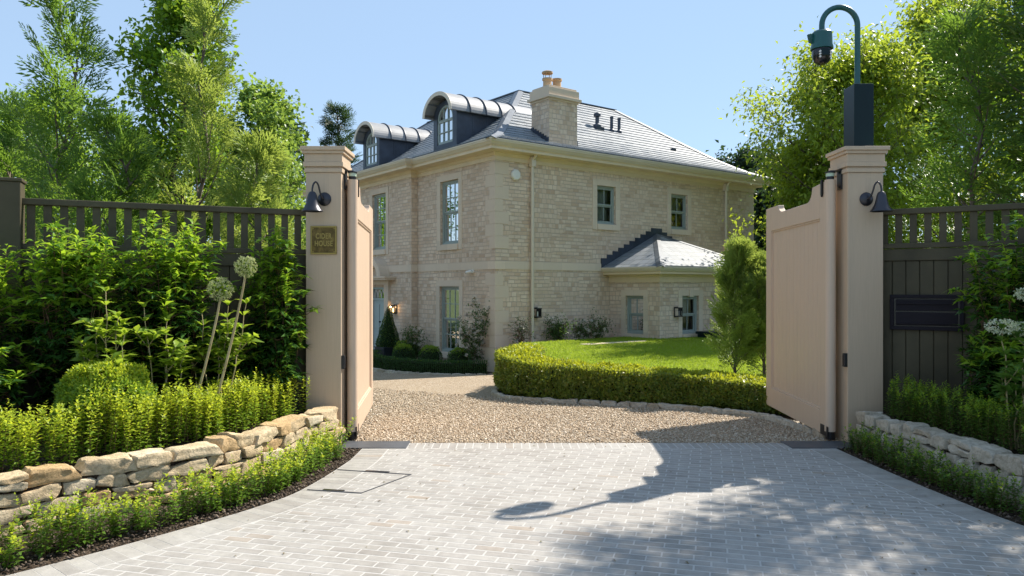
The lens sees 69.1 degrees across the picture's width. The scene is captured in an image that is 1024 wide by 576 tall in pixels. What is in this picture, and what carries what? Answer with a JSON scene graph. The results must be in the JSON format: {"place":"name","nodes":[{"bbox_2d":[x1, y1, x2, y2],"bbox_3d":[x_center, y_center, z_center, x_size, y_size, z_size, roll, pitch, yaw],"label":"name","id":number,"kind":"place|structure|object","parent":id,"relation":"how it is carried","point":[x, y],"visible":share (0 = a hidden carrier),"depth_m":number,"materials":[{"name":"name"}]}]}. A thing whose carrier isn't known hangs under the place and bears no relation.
{"place":"outdoors","nodes":[
{"label":"outdoors","id":0,"kind":"place"},
{"bbox_2d":[0,409,307,472],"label":"raised bed","id":1,"kind":"object","parent":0,"point":[40,460],"visible":0.03,"depth_m":5.65,"materials":[{"name":"brown soil"}]},
{"bbox_2d":[0,244,33,408],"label":"laurel shrub","id":2,"kind":"object","parent":1,"relation":"on","point":[5,305],"visible":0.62,"depth_m":5.89,"materials":[{"name":"green plant"}]},
{"bbox_2d":[0,342,57,427],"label":"laurel shrub","id":3,"kind":"object","parent":1,"relation":"on","point":[9,386],"visible":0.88,"depth_m":5.55,"materials":[{"name":"green plant"}]},
{"bbox_2d":[0,218,148,434],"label":"laurel shrub","id":4,"kind":"object","parent":1,"relation":"on","point":[72,304],"visible":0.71,"depth_m":5.97,"materials":[{"name":"green plant"}]},
{"bbox_2d":[42,351,163,383],"bbox_3d":[-3.392,0.872,6.233,0.993,0.786,0.718,0,0,-27],"label":"laurel shrub","id":5,"kind":"object","parent":1,"relation":"on","point":[64,372],"visible":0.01,"depth_m":6.01,"materials":[{"name":"green plant"}]},
{"bbox_2d":[67,286,139,443],"bbox_3d":[-3.171,0.602,5.751,0.628,1.239,0.480,0,0,0],"label":"hydrangea","id":6,"kind":"object","parent":1,"relation":"on","point":[98,329],"visible":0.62,"depth_m":5.71,"materials":[{"name":"plant"}]},
{"bbox_2d":[50,355,160,442],"bbox_3d":[-3.063,0.840,5.621,0.780,0.664,0.767,0,0,0],"label":"box ball","id":7,"kind":"object","parent":1,"relation":"on","point":[76,381],"visible":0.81,"depth_m":5.42,"materials":[{"name":"green plant"}]},
{"bbox_2d":[0,363,309,472],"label":"box hedge","id":8,"kind":"object","parent":1,"relation":"on","point":[145,436],"visible":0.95,"depth_m":5.43,"materials":[{"name":"green plant"}]},
{"bbox_2d":[126,299,194,430],"bbox_3d":[-2.814,0.650,6.000,0.518,1.142,0.423,0,0,-10],"label":"hydrangea","id":9,"kind":"object","parent":1,"relation":"on","point":[177,350],"visible":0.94,"depth_m":5.98,"materials":[{"name":"plant"}]},
{"bbox_2d":[22,198,305,427],"bbox_3d":[-3.110,0.340,6.872,2.434,2.220,0.092,0,0,-24],"label":"garden fence","id":10,"kind":"object","parent":1,"relation":"on","point":[225,265],"visible":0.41,"depth_m":6.90,"materials":[{"name":"grey wood"}]},
{"bbox_2d":[100,210,239,428],"bbox_3d":[-2.935,0.278,6.400,1.098,1.890,0.924,0,0,-34],"label":"laurel shrub","id":11,"kind":"object","parent":1,"relation":"on","point":[182,273],"visible":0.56,"depth_m":6.28,"materials":[{"name":"green plant"}]},
{"bbox_2d":[183,276,233,435],"bbox_3d":[-2.462,0.564,6.023,0.418,1.318,0.207,0,0,0],"label":"allium","id":12,"kind":"object","parent":1,"relation":"on","point":[221,287],"visible":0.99,"depth_m":6.01,"materials":[{"name":"plant"}]},
{"bbox_2d":[183,296,262,428],"bbox_3d":[-2.487,0.645,6.317,0.746,1.152,0.396,0,0,-11],"label":"hydrangea","id":13,"kind":"object","parent":1,"relation":"on","point":[215,349],"visible":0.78,"depth_m":6.32,"materials":[{"name":"plant"}]},
{"bbox_2d":[187,324,264,419],"bbox_3d":[-2.592,0.783,6.733,0.810,0.904,0.716,0,0,-41],"label":"laurel shrub","id":14,"kind":"object","parent":1,"relation":"on","point":[242,366],"visible":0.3,"depth_m":6.67,"materials":[{"name":"green plant"}]},
{"bbox_2d":[206,256,257,434],"bbox_3d":[-2.300,0.476,6.080,0.423,1.494,0.196,0,0,0],"label":"allium","id":15,"kind":"object","parent":1,"relation":"on","point":[248,267],"visible":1,"depth_m":6.06,"materials":[{"name":"plant"}]},
{"bbox_2d":[230,225,321,417],"bbox_3d":[-2.203,0.338,6.984,0.799,1.886,0.737,0,0,33],"label":"laurel shrub","id":16,"kind":"object","parent":1,"relation":"on","point":[282,343],"visible":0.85,"depth_m":6.88,"materials":[{"name":"green plant"}]},
{"bbox_2d":[0,449,360,575],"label":"planting strip","id":17,"kind":"object","parent":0,"point":[92,550],"visible":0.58,"depth_m":4.65,"materials":[{"name":"brown soil"}]},
{"bbox_2d":[0,416,356,568],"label":"box hedge","id":18,"kind":"object","parent":17,"relation":"on","point":[318,452],"visible":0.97,"depth_m":4.73,"materials":[{"name":"green plant"}]},
{"bbox_2d":[0,411,1023,574],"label":"bark chips","id":19,"kind":"object","parent":17,"relation":"on","point":[245,505],"visible":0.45,"depth_m":5.04,"materials":[{"name":"brown wood"}]},
{"bbox_2d":[0,0,1023,242],"label":"sky","id":20,"kind":"structure","parent":0,"point":[668,66],"materials":[{"name":"blue"}]},
{"bbox_2d":[7,443,1023,575],"bbox_3d":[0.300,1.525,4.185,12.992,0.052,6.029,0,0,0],"label":"paved apron","id":21,"kind":"object","parent":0,"point":[367,458],"visible":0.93,"depth_m":4.75,"materials":[{"name":"grey stone"}]},
{"bbox_2d":[307,469,411,493],"bbox_3d":[-1.183,1.497,5.770,0.654,0.008,0.642,0,0,12],"label":"inspection cover","id":22,"kind":"object","parent":21,"relation":"on","point":[337,490],"visible":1,"depth_m":5.68,"materials":[{"name":"metal"}]},
{"bbox_2d":[201,445,1012,575],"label":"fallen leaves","id":23,"kind":"object","parent":21,"relation":"on","point":[669,498],"visible":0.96,"depth_m":4.75,"materials":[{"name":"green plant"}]},
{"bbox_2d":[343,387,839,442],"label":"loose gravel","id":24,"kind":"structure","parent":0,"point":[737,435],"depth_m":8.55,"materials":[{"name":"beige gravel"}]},
{"bbox_2d":[343,372,839,443],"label":"gravel drive","id":25,"kind":"structure","parent":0,"point":[478,385],"depth_m":11.01,"materials":[{"name":"beige gravel"}]},
{"bbox_2d":[374,346,395,355],"bbox_3d":[-3.580,1.905,21.500,0.620,0.430,0.620,0,0,-37],"label":"zinc planter","id":26,"kind":"object","parent":25,"relation":"on","point":[386,351],"visible":0.38,"depth_m":21.21,"materials":[{"name":"grey metal"}]},
{"bbox_2d":[375,306,400,346],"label":"cone topiary","id":27,"kind":"object","parent":26,"relation":"in","point":[387,333],"visible":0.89,"depth_m":21.35,"materials":[{"name":"green plant"}]},
{"bbox_2d":[373,367,486,374],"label":"stone kerb","id":28,"kind":"structure","parent":25,"relation":"on","point":[382,370],"depth_m":18.14,"materials":[{"name":"stone"}]},
{"bbox_2d":[491,386,824,438],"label":"stone kerb","id":29,"kind":"structure","parent":25,"relation":"on","point":[793,423],"depth_m":10.15,"materials":[{"name":"stone"}]},
{"bbox_2d":[580,340,644,344],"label":"side path","id":30,"kind":"structure","parent":0,"point":[614,342],"depth_m":17.93,"materials":[{"name":"stone"}]},
{"bbox_2d":[521,336,765,377],"bbox_3d":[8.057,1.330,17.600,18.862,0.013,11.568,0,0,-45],"label":"lawn","id":31,"kind":"structure","parent":0,"point":[666,358],"depth_m":15.57,"materials":[{"name":"green plant"}]},
{"bbox_2d":[542,314,576,340],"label":"rose bush","id":32,"kind":"object","parent":31,"relation":"on","point":[556,330],"visible":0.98,"depth_m":19.22,"materials":[{"name":"green plant"}]},
{"bbox_2d":[567,318,607,339],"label":"rose bush","id":33,"kind":"object","parent":31,"relation":"on","point":[580,333],"visible":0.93,"depth_m":19.41,"materials":[{"name":"green plant"}]},
{"bbox_2d":[584,307,616,338],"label":"rose bush","id":34,"kind":"object","parent":31,"relation":"on","point":[593,320],"visible":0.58,"depth_m":19.88,"materials":[{"name":"green plant"}]},
{"bbox_2d":[695,330,729,338],"bbox_3d":[5.625,1.305,20.117,1.320,0.290,0.600,0,0,-37],"label":"storage box","id":35,"kind":"object","parent":31,"relation":"on","point":[700,334],"visible":0.31,"depth_m":19.79,"materials":[{"name":"grey ceramic"}]},
{"bbox_2d":[702,233,765,372],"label":"upright conifer","id":36,"kind":"object","parent":31,"relation":"on","point":[736,302],"visible":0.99,"depth_m":11.22,"materials":[{"name":"green plant"}]},
{"bbox_2d":[739,249,765,374],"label":"upright conifer","id":37,"kind":"object","parent":31,"relation":"on","point":[758,269],"visible":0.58,"depth_m":11.24,"materials":[{"name":"green plant"}]},
{"bbox_2d":[749,122,840,248],"bbox_3d":[8.588,-1.647,21.404,3.474,6.503,3.654,0,0,0],"label":"deciduous tree","id":38,"kind":"object","parent":31,"relation":"on","point":[806,160],"visible":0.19,"depth_m":20.75,"materials":[{"name":"green plant"}]},
{"bbox_2d":[717,14,1012,252],"bbox_3d":[9.390,-2.882,20.240,6.853,8.973,6.370,0,0,0],"label":"deciduous tree","id":39,"kind":"object","parent":31,"relation":"on","point":[821,95],"visible":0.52,"depth_m":19.35,"materials":[{"name":"green plant"}]},
{"bbox_2d":[834,0,1023,248],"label":"deciduous tree","id":40,"kind":"object","parent":31,"relation":"on","point":[921,15],"visible":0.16,"depth_m":21.57,"materials":[{"name":"green plant"}]},
{"bbox_2d":[894,0,1023,248],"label":"deciduous tree","id":41,"kind":"object","parent":31,"relation":"on","point":[953,38],"visible":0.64,"depth_m":9.20,"materials":[{"name":"green plant"}]},
{"bbox_2d":[970,0,1023,238],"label":"deciduous tree","id":42,"kind":"object","parent":31,"relation":"on","point":[1006,49],"visible":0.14,"depth_m":10.21,"materials":[{"name":"green plant"}]},
{"bbox_2d":[498,391,793,418],"bbox_3d":[1.140,1.750,12.150,2.628,0.544,10.230,0,0,-24],"label":"hedge bed","id":43,"kind":"object","parent":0,"point":[784,416],"visible":0.13,"depth_m":9.27,"materials":[{"name":"brown soil"}]},
{"bbox_2d":[492,341,787,415],"bbox_3d":[1.574,1.479,11.255,2.325,0.945,7.827,0,0,-33],"label":"clipped hedge","id":44,"kind":"object","parent":43,"relation":"on","point":[530,370],"visible":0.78,"depth_m":10.75,"materials":[{"name":"green plant"}]},
{"bbox_2d":[838,449,1023,525],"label":"planting strip","id":45,"kind":"object","parent":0,"point":[955,497],"visible":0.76,"depth_m":5.49,"materials":[{"name":"brown soil"}]},
{"bbox_2d":[841,420,1023,520],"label":"box hedge","id":46,"kind":"object","parent":45,"relation":"on","point":[942,477],"visible":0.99,"depth_m":5.62,"materials":[{"name":"green plant"}]},
{"bbox_2d":[883,411,1023,454],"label":"raised bed","id":47,"kind":"object","parent":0,"point":[957,430],"visible":0.06,"depth_m":6.23,"materials":[{"name":"brown soil"}]},
{"bbox_2d":[883,203,1023,416],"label":"garden fence","id":48,"kind":"object","parent":47,"relation":"on","point":[928,266],"visible":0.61,"depth_m":7.10,"materials":[{"name":"grey wood"}]},
{"bbox_2d":[890,295,963,330],"bbox_3d":[3.960,0.235,7.104,0.620,0.340,0.043,0,0,31],"label":"letterbox","id":49,"kind":"object","parent":48,"relation":"attached to","point":[924,312],"visible":0.69,"depth_m":7.10,"materials":[{"name":"black metal"}]},
{"bbox_2d":[896,312,957,325],"bbox_3d":[3.955,0.297,7.097,0.520,0.127,0.025,0,0,31],"label":"access door","id":50,"kind":"structure","parent":49,"relation":"in","point":[902,318],"depth_m":7.10,"materials":[{"name":"black metal"}]},
{"bbox_2d":[883,370,1023,453],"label":"box hedge","id":51,"kind":"object","parent":47,"relation":"on","point":[916,410],"visible":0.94,"depth_m":6.15,"materials":[{"name":"green plant"}]},
{"bbox_2d":[948,210,1023,431],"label":"laurel shrub","id":52,"kind":"object","parent":47,"relation":"on","point":[1006,306],"visible":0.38,"depth_m":6.32,"materials":[{"name":"green plant"}]},
{"bbox_2d":[953,329,1023,435],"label":"laurel shrub","id":53,"kind":"object","parent":47,"relation":"on","point":[983,359],"visible":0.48,"depth_m":6.09,"materials":[{"name":"green plant"}]},
{"bbox_2d":[984,288,1023,449],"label":"hydrangea","id":54,"kind":"object","parent":47,"relation":"on","point":[1012,390],"visible":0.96,"depth_m":5.54,"materials":[{"name":"plant"}]},
{"label":"front bed","id":55,"kind":"structure","parent":0,"visible":0},
{"bbox_2d":[392,343,415,360],"bbox_3d":[-2.950,1.767,20.201,0.678,0.562,0.673,0,0,0],"label":"box ball","id":56,"kind":"object","parent":55,"relation":"on","point":[403,350],"visible":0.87,"depth_m":20.03,"materials":[{"name":"green plant"}]},
{"bbox_2d":[392,339,419,357],"bbox_3d":[-2.994,1.759,21.007,0.810,0.669,0.803,0,0,0],"label":"box ball","id":57,"kind":"object","parent":55,"relation":"on","point":[397,342],"visible":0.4,"depth_m":20.86,"materials":[{"name":"green plant"}]},
{"bbox_2d":[395,322,429,361],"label":"rose bush","id":58,"kind":"object","parent":55,"relation":"on","point":[417,342],"visible":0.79,"depth_m":20.81,"materials":[{"name":"green plant"}]},
{"bbox_2d":[373,349,486,373],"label":"clipped hedge","id":59,"kind":"object","parent":55,"relation":"on","point":[406,364],"visible":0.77,"depth_m":18.12,"materials":[{"name":"green plant"}]},
{"bbox_2d":[417,344,442,362],"bbox_3d":[-2.146,1.769,19.550,0.704,0.573,0.704,0,0,0],"label":"box ball","id":60,"kind":"object","parent":55,"relation":"on","point":[429,352],"visible":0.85,"depth_m":19.40,"materials":[{"name":"green plant"}]},
{"bbox_2d":[447,347,469,362],"bbox_3d":[-1.353,1.767,19.003,0.668,0.546,0.656,0,0,0],"label":"box ball","id":61,"kind":"object","parent":55,"relation":"on","point":[454,354],"visible":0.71,"depth_m":18.83,"materials":[{"name":"green plant"}]},
{"bbox_2d":[452,296,490,362],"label":"rose bush","id":62,"kind":"object","parent":55,"relation":"on","point":[472,351],"visible":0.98,"depth_m":18.76,"materials":[{"name":"green plant"}]},
{"bbox_3d":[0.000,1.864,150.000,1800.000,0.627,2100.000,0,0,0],"label":"ground","id":63,"kind":"structure","parent":0,"visible":0},
{"bbox_2d":[0,177,26,430],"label":"fence post","id":64,"kind":"object","parent":63,"relation":"on","point":[12,215],"visible":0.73,"depth_m":6.27,"materials":[{"name":"grey wood"}]},
{"bbox_2d":[0,88,60,243],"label":"deciduous tree","id":65,"kind":"object","parent":63,"relation":"on","point":[7,166],"visible":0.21,"depth_m":11.00,"materials":[{"name":"green plant"}]},
{"bbox_2d":[11,130,117,241],"bbox_3d":[-17.692,-2.061,28.477,5.202,8.492,5.084,0,0,0],"label":"deciduous tree","id":66,"kind":"object","parent":63,"relation":"on","point":[67,178],"visible":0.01,"depth_m":28.33,"materials":[{"name":"green plant"}]},
{"bbox_2d":[0,0,137,243],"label":"conifer tree","id":67,"kind":"object","parent":63,"relation":"on","point":[70,96],"visible":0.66,"depth_m":9.84,"materials":[{"name":"green plant"}]},
{"bbox_2d":[0,73,139,244],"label":"deciduous tree","id":68,"kind":"object","parent":63,"relation":"on","point":[60,140],"visible":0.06,"depth_m":14.46,"materials":[{"name":"green plant"}]},
{"bbox_2d":[51,99,170,245],"bbox_3d":[-4.916,-0.304,9.176,2.126,4.008,1.702,0,0,-21],"label":"conifer tree","id":69,"kind":"object","parent":63,"relation":"on","point":[121,145],"visible":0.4,"depth_m":9.04,"materials":[{"name":"green plant"}]},
{"bbox_2d":[89,136,187,243],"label":"deciduous tree","id":70,"kind":"object","parent":63,"relation":"on","point":[107,180],"visible":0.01,"depth_m":35.17,"materials":[{"name":"green plant"}]},
{"bbox_2d":[0,405,344,539],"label":"dry stone wall","id":71,"kind":"structure","parent":63,"relation":"on","point":[120,474],"depth_m":5.06,"materials":[{"name":"stone"}]},
{"bbox_2d":[102,0,266,253],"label":"deciduous tree","id":72,"kind":"object","parent":63,"relation":"on","point":[170,18],"visible":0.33,"depth_m":10.88,"materials":[{"name":"green plant"}]},
{"bbox_2d":[130,0,249,246],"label":"conifer tree","id":73,"kind":"object","parent":63,"relation":"on","point":[191,71],"visible":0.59,"depth_m":9.86,"materials":[{"name":"green plant"}]},
{"bbox_2d":[143,99,236,241],"bbox_3d":[-6.411,-0.914,14.982,2.545,5.836,3.233,0,0,-10],"label":"deciduous tree","id":74,"kind":"object","parent":63,"relation":"on","point":[180,173],"depth_m":14.49,"materials":[{"name":"green plant"}]},
{"bbox_2d":[205,127,304,254],"bbox_3d":[-3.309,-0.155,9.295,1.770,3.711,1.505,0,0,0],"label":"conifer tree","id":75,"kind":"object","parent":63,"relation":"on","point":[231,194],"visible":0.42,"depth_m":9.25,"materials":[{"name":"green plant"}]},
{"bbox_2d":[211,136,305,248],"bbox_3d":[-4.068,-0.364,12.511,2.132,4.335,2.263,0,0,-39],"label":"deciduous tree","id":76,"kind":"object","parent":63,"relation":"on","point":[296,172],"visible":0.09,"depth_m":12.34,"materials":[{"name":"green plant"}]},
{"bbox_2d":[204,72,313,248],"bbox_3d":[-4.922,-1.152,14.918,2.920,6.307,3.198,0,0,-40],"label":"deciduous tree","id":77,"kind":"object","parent":63,"relation":"on","point":[266,107],"visible":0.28,"depth_m":14.60,"materials":[{"name":"green plant"}]},
{"bbox_2d":[232,116,321,226],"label":"deciduous tree","id":78,"kind":"object","parent":63,"relation":"on","point":[301,157],"depth_m":43.73,"materials":[{"name":"green plant"}]},
{"bbox_2d":[300,146,354,446],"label":"gate pillar","id":79,"kind":"structure","parent":63,"relation":"on","point":[324,168],"depth_m":7.20,"materials":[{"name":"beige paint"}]},
{"bbox_2d":[302,181,330,211],"bbox_3d":[-1.875,-0.875,7.085,0.252,0.291,0.229,0,0,0],"label":"bell wall lamp","id":80,"kind":"object","parent":79,"relation":"attached to","point":[312,203],"visible":1,"depth_m":7.06,"materials":[{"name":"grey metal"}]},
{"bbox_2d":[310,226,336,253],"bbox_3d":[-1.822,-0.463,7.191,0.254,0.274,0.016,0,0,0],"label":"house sign","id":81,"kind":"object","parent":79,"relation":"attached to","point":[323,239],"visible":1,"depth_m":7.19,"materials":[{"name":"gold metal"}]},
{"bbox_2d":[341,355,345,368],"bbox_3d":[-1.637,0.720,7.225,0.034,0.132,0.048,0,0,0],"label":"gate sensor","id":82,"kind":"object","parent":79,"relation":"attached to","point":[343,361],"visible":1,"depth_m":7.20,"materials":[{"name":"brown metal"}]},
{"bbox_2d":[345,170,372,439],"bbox_3d":[-1.703,0.168,8.336,0.157,2.652,2.091,0,0,-6],"label":"gate leaf","id":83,"kind":"object","parent":79,"relation":"attached to","point":[359,310],"visible":0.98,"depth_m":7.79,"materials":[{"name":"paint"}]},
{"bbox_2d":[316,100,362,165],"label":"conifer tree","id":84,"kind":"object","parent":63,"relation":"on","point":[327,122],"visible":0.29,"depth_m":40.68,"materials":[{"name":"green plant"}]},
{"bbox_2d":[508,316,535,343],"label":"rose bush","id":85,"kind":"object","parent":63,"relation":"on","point":[518,338],"visible":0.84,"depth_m":18.55,"materials":[{"name":"green plant"}]},
{"bbox_2d":[294,70,771,371],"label":"stone house","id":86,"kind":"structure","parent":63,"relation":"on","point":[615,216],"depth_m":20.47,"materials":[{"name":"beige stone"}]},
{"bbox_2d":[374,300,383,348],"bbox_3d":[-4.098,1.250,23.140,0.120,1.740,0.900,0,0,-37],"label":"door","id":87,"kind":"structure","parent":86,"relation":"in","point":[378,304],"depth_m":23.26,"materials":[{"name":"blue paint"}]},
{"bbox_2d":[370,186,388,254],"bbox_3d":[-4.022,-2.060,23.148,0.352,2.060,1.260,0,0,-37],"label":"window","id":88,"kind":"structure","parent":86,"relation":"in","point":[381,201],"depth_m":23.17,"materials":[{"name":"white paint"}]},
{"bbox_2d":[437,171,461,250],"bbox_3d":[-1.598,-2.060,20.267,0.352,2.060,1.260,0,0,-37],"label":"window","id":89,"kind":"structure","parent":86,"relation":"in","point":[452,190],"depth_m":20.31,"materials":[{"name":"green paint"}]},
{"bbox_2d":[436,280,462,357],"bbox_3d":[-1.655,0.850,20.224,0.207,2.120,1.340,0,0,-37],"label":"window","id":90,"kind":"structure","parent":86,"relation":"in","point":[452,297],"depth_m":20.36,"materials":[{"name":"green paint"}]},
{"bbox_2d":[511,169,519,180],"bbox_3d":[0.101,-2.870,18.839,0.277,0.277,0.087,0,0,-37],"label":"alarm box","id":91,"kind":"object","parent":86,"relation":"attached to","point":[515,174],"visible":1,"depth_m":18.80,"materials":[{"name":"white plastic"}]},
{"bbox_2d":[534,307,541,317],"bbox_3d":[0.653,0.640,19.203,0.170,0.280,0.170,0,0,-37],"label":"wall lantern","id":92,"kind":"object","parent":86,"relation":"attached to","point":[537,311],"depth_m":19.18,"materials":[{"name":"brown metal"}]},
{"bbox_2d":[592,178,619,230],"bbox_3d":[2.563,-2.320,20.906,1.060,1.400,0.352,0,0,-37],"label":"window","id":93,"kind":"structure","parent":86,"relation":"in","point":[602,212],"depth_m":21.01,"materials":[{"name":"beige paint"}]},
{"bbox_2d":[621,290,647,337],"bbox_3d":[3.420,0.725,20.207,0.352,1.350,0.980,0,0,-37],"label":"window","id":94,"kind":"structure","parent":86,"relation":"in","point":[637,300],"depth_m":20.22,"materials":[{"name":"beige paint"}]},
{"bbox_2d":[674,307,682,316],"bbox_3d":[4.412,0.640,19.733,0.170,0.280,0.170,0,0,-37],"label":"wall lantern","id":95,"kind":"object","parent":86,"relation":"attached to","point":[678,311],"depth_m":19.71,"materials":[{"name":"brown metal"}]},
{"bbox_2d":[667,187,690,235],"bbox_3d":[5.022,-2.320,22.762,1.100,1.400,0.352,0,0,-37],"label":"window","id":96,"kind":"structure","parent":86,"relation":"in","point":[673,201],"depth_m":22.79,"materials":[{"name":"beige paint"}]},
{"bbox_2d":[678,290,702,337],"bbox_3d":[4.761,0.724,20.259,1.010,1.352,0.352,0,0,-37],"label":"door","id":97,"kind":"structure","parent":86,"relation":"in","point":[684,296],"depth_m":20.34,"materials":[{"name":"paint"}]},
{"bbox_2d":[342,441,859,448],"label":"threshold slab","id":98,"kind":"structure","parent":63,"relation":"on","point":[405,444],"depth_m":7.10,"materials":[{"name":"stone"}]},
{"bbox_2d":[706,135,782,252],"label":"deciduous tree","id":99,"kind":"object","parent":63,"relation":"on","point":[738,160],"visible":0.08,"depth_m":60.45,"materials":[{"name":"green plant"}]},
{"bbox_2d":[750,169,767,248],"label":"deciduous tree","id":100,"kind":"object","parent":63,"relation":"on","point":[757,226],"depth_m":58.91,"materials":[{"name":"green plant"}]},
{"bbox_2d":[755,143,789,243],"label":"deciduous tree","id":101,"kind":"object","parent":63,"relation":"on","point":[771,186],"visible":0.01,"depth_m":62.62,"materials":[{"name":"green plant"}]},
{"bbox_2d":[825,146,889,442],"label":"gate pillar","id":102,"kind":"structure","parent":63,"relation":"on","point":[859,292],"depth_m":7.20,"materials":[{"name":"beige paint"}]},
{"bbox_2d":[766,170,841,439],"bbox_3d":[3.213,0.168,8.342,0.157,2.652,2.091,0,0,3],"label":"gate leaf","id":103,"kind":"object","parent":102,"relation":"attached to","point":[801,313],"visible":1,"depth_m":8.04,"materials":[{"name":"paint"}]},
{"bbox_2d":[837,169,841,190],"bbox_3d":[3.241,-1.070,7.360,0.022,0.200,0.100,0,0,0],"label":"hinge plate","id":104,"kind":"object","parent":102,"relation":"attached to","point":[839,180],"visible":0.88,"depth_m":7.35,"materials":[{"name":"black metal"}]},
{"bbox_2d":[807,4,873,145],"bbox_3d":[3.231,-2.091,7.380,0.609,1.447,0.240,0,0,0],"label":"security camera","id":105,"kind":"object","parent":102,"relation":"on","point":[858,114],"visible":0.99,"depth_m":7.30,"materials":[{"name":"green metal"}]},
{"bbox_2d":[842,353,846,366],"bbox_3d":[3.235,0.700,7.225,0.034,0.132,0.048,0,0,0],"label":"gate sensor","id":106,"kind":"object","parent":102,"relation":"attached to","point":[844,359],"visible":1,"depth_m":7.20,"materials":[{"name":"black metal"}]},
{"bbox_2d":[860,181,892,211],"bbox_3d":[3.490,-0.875,7.085,0.252,0.291,0.229,0,0,0],"label":"bell wall lamp","id":107,"kind":"object","parent":102,"relation":"attached to","point":[881,204],"visible":1,"depth_m":7.07,"materials":[{"name":"grey metal"}]},
{"bbox_2d":[856,411,1023,511],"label":"dry stone wall","id":108,"kind":"structure","parent":63,"relation":"on","point":[994,458],"depth_m":5.70,"materials":[{"name":"stone"}]},
{"bbox_2d":[948,0,1023,246],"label":"conifer tree","id":109,"kind":"object","parent":63,"relation":"on","point":[1015,31],"visible":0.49,"depth_m":8.54,"materials":[{"name":"green plant"}]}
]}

